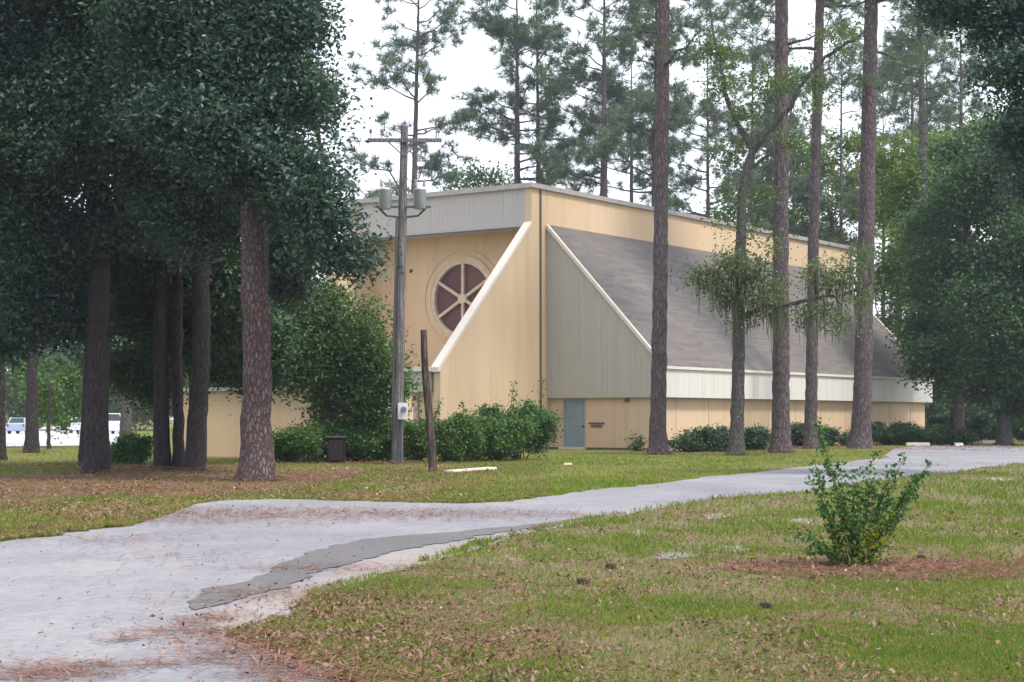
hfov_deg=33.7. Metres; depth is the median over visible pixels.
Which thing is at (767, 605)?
pine cone
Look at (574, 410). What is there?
door
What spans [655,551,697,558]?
bare sand
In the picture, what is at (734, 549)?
bare sand
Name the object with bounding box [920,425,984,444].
shrub
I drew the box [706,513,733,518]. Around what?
bare sand
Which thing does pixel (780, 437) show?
pine tree
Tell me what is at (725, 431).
shrub
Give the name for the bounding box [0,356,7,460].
pine tree
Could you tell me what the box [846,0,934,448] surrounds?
pine tree
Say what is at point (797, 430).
shrub
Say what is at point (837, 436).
shrub
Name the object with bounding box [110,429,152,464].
shrub
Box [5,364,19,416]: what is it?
broadleaf tree
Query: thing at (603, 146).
pine tree
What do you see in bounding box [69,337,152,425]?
broadleaf tree
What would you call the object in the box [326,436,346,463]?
utility cabinet
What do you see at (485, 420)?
shrub
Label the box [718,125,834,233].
broadleaf tree
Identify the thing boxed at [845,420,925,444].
shrub
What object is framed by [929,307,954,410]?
evergreen tree
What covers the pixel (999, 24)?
evergreen tree
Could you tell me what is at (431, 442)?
wooden post
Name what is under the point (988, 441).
parking stop
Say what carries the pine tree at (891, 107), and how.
on the ground at (408, 465)
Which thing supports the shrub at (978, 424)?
on the ground at (408, 465)
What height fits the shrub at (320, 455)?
2.170 m
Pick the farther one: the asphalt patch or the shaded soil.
the shaded soil
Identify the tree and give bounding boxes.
[0,0,190,473]
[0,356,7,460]
[5,332,116,429]
[5,345,60,423]
[5,348,111,448]
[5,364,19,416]
[12,21,39,452]
[51,0,412,481]
[60,243,191,469]
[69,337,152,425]
[77,206,113,464]
[109,328,190,430]
[112,244,234,469]
[119,336,131,439]
[133,237,320,470]
[173,380,232,419]
[272,270,431,461]
[330,0,497,198]
[425,153,531,190]
[450,0,598,186]
[483,0,599,183]
[513,0,676,196]
[567,0,717,206]
[574,11,693,201]
[601,0,729,454]
[637,0,772,229]
[669,0,893,455]
[689,183,746,222]
[703,0,821,224]
[718,16,838,238]
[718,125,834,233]
[723,0,910,448]
[726,0,858,452]
[754,62,847,236]
[767,0,883,258]
[788,117,895,253]
[822,63,910,316]
[835,114,968,342]
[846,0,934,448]
[853,2,986,411]
[855,0,966,317]
[872,0,1023,222]
[873,99,1023,440]
[875,0,972,174]
[899,25,998,243]
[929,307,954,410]
[932,311,1011,417]
[941,97,1005,433]
[984,326,1023,433]
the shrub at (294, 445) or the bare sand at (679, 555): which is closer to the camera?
the bare sand at (679, 555)
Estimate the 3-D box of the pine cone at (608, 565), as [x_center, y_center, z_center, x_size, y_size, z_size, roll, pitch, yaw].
[0.943,2.154,16.149,0.104,0.075,0.075,-2,-3,41]
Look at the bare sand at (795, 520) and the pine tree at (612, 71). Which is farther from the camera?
the pine tree at (612, 71)
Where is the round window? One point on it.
(456, 284)
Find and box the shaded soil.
[0,465,362,505]
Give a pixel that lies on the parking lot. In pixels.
(13, 438)
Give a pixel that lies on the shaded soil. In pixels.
(349, 470)
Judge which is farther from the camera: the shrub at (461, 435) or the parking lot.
the parking lot
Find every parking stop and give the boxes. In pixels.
[906,442,929,445]
[981,440,994,443]
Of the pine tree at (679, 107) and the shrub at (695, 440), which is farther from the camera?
the pine tree at (679, 107)
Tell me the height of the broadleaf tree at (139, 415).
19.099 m
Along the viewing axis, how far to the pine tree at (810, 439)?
80.16 m
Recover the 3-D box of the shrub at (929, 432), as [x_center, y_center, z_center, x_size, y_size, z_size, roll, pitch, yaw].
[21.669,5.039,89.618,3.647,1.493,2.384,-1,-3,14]
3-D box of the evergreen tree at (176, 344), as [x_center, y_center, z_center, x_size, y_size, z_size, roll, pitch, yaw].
[-10.527,-0.415,51.056,4.179,8.516,7.338,0,-3,10]
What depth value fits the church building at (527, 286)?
79.38 m
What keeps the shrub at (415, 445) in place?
on the ground at (408, 465)
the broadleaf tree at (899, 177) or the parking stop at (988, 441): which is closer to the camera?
the parking stop at (988, 441)
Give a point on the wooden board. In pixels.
(468, 469)
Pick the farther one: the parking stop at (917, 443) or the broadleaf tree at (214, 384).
the broadleaf tree at (214, 384)
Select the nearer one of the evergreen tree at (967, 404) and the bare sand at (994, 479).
the bare sand at (994, 479)
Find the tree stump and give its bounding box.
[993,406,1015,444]
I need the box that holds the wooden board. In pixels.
[444,467,496,472]
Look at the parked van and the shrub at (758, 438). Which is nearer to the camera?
the shrub at (758, 438)
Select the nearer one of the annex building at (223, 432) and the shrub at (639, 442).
the annex building at (223, 432)
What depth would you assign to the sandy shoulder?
15.13 m
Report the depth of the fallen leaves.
11.98 m
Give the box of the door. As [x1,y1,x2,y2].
[563,399,585,446]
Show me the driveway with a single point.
(24, 603)
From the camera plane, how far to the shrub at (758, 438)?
74.96 m
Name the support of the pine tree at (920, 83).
on the ground at (408, 465)
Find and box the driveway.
[0,451,1023,681]
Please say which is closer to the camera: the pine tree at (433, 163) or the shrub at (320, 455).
the shrub at (320, 455)
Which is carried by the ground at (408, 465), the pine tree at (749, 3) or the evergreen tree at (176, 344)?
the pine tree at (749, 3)
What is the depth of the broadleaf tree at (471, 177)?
138.81 m
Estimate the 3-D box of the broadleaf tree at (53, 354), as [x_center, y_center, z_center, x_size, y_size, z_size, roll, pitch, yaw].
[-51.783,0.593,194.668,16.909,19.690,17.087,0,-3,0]
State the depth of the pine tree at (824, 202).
138.63 m
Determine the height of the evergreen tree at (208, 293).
8.386 m
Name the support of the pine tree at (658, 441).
on the ground at (408, 465)
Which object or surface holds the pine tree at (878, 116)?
on the ground at (408, 465)
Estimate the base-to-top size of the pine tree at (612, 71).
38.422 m
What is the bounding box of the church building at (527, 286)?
[273,182,933,449]
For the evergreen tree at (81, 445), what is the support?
on the ground at (408, 465)
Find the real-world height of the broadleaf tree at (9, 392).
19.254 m
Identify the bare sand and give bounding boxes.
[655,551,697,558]
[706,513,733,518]
[713,545,748,550]
[790,518,812,523]
[972,477,1013,480]
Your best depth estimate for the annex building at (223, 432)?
61.87 m
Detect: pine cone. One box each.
[576,577,587,584]
[605,562,614,569]
[759,601,772,608]
[916,554,925,559]
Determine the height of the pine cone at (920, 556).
0.075 m
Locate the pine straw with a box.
[0,442,1023,681]
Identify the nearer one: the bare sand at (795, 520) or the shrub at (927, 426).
the bare sand at (795, 520)
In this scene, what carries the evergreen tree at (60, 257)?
on the shaded soil
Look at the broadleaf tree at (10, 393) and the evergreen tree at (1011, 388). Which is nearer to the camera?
the evergreen tree at (1011, 388)
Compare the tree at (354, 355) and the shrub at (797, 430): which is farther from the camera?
the shrub at (797, 430)
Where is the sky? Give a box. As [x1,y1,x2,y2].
[6,0,1020,418]
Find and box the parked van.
[109,413,119,433]
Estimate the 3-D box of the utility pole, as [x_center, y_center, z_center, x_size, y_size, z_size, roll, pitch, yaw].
[-3.402,-1.524,53.343,2.350,10.896,0.613,0,-3,0]
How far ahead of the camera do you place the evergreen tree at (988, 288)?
90.14 m
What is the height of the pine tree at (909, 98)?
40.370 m
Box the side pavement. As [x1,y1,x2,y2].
[884,445,1023,456]
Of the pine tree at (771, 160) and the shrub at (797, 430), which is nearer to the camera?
the shrub at (797, 430)
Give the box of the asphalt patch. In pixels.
[187,518,575,608]
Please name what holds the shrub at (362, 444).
on the ground at (408, 465)
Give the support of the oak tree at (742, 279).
on the ground at (408, 465)
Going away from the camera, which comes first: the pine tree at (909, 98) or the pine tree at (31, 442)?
the pine tree at (31, 442)
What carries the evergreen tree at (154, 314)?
on the shaded soil
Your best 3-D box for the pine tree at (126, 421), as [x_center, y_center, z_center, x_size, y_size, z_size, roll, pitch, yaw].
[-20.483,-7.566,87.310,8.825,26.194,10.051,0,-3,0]
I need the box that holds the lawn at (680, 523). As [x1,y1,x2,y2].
[246,464,1023,681]
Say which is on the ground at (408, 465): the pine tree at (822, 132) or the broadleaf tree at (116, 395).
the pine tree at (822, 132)
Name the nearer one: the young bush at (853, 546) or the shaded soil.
the young bush at (853, 546)
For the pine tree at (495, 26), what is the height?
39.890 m
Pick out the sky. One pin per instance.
(471, 65)
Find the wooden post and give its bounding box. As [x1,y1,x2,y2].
[421,330,436,471]
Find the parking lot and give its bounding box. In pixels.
[6,426,118,446]
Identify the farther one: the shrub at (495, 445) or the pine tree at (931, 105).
the pine tree at (931, 105)
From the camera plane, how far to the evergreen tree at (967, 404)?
125.67 m
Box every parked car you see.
[6,418,25,433]
[68,418,80,432]
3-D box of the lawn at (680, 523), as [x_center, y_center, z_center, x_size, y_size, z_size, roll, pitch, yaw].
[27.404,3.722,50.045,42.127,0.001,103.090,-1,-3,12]
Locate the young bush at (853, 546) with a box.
[793,416,931,566]
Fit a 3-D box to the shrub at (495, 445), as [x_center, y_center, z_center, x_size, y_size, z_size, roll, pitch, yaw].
[-0.565,2.876,56.466,2.370,2.588,2.615,-2,-3,32]
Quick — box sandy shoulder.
[205,511,635,632]
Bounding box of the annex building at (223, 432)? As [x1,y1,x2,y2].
[183,387,417,457]
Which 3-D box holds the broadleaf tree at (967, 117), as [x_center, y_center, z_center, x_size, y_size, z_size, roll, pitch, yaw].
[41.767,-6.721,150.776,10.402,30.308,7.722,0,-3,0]
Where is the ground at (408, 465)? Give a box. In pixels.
[0,419,1023,681]
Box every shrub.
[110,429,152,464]
[272,421,335,462]
[286,409,346,460]
[305,412,391,461]
[375,392,446,461]
[424,397,495,461]
[447,398,524,460]
[471,377,564,459]
[479,389,541,460]
[624,431,648,450]
[668,424,727,451]
[709,421,746,450]
[744,422,770,449]
[790,421,829,446]
[819,424,848,445]
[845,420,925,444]
[891,422,955,444]
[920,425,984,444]
[925,400,971,431]
[925,419,940,428]
[964,401,1006,440]
[989,412,1023,441]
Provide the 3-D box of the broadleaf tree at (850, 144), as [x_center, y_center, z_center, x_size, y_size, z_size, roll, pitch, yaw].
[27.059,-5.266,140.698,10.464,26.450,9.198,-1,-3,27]
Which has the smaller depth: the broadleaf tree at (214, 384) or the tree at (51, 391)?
the tree at (51, 391)
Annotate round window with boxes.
[423,250,493,343]
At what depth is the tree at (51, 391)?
82.34 m
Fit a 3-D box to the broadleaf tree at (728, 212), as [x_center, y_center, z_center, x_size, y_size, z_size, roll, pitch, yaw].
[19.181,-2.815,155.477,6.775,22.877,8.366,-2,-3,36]
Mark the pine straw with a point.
(952, 565)
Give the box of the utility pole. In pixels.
[367,121,441,463]
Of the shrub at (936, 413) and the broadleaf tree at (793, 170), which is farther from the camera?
the broadleaf tree at (793, 170)
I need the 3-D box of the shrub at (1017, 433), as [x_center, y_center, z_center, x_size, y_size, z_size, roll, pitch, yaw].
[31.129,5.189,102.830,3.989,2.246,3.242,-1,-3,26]
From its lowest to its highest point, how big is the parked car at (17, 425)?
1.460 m
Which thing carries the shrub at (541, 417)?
on the ground at (408, 465)
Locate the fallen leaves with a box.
[0,456,1023,681]
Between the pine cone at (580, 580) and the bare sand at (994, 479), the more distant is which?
the bare sand at (994, 479)
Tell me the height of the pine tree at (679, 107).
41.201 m
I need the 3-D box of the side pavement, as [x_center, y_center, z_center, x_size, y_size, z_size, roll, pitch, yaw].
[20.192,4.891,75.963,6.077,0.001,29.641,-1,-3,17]
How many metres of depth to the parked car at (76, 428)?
159.70 m
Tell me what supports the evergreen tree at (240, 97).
on the shaded soil
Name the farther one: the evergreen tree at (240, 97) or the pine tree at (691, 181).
the pine tree at (691, 181)

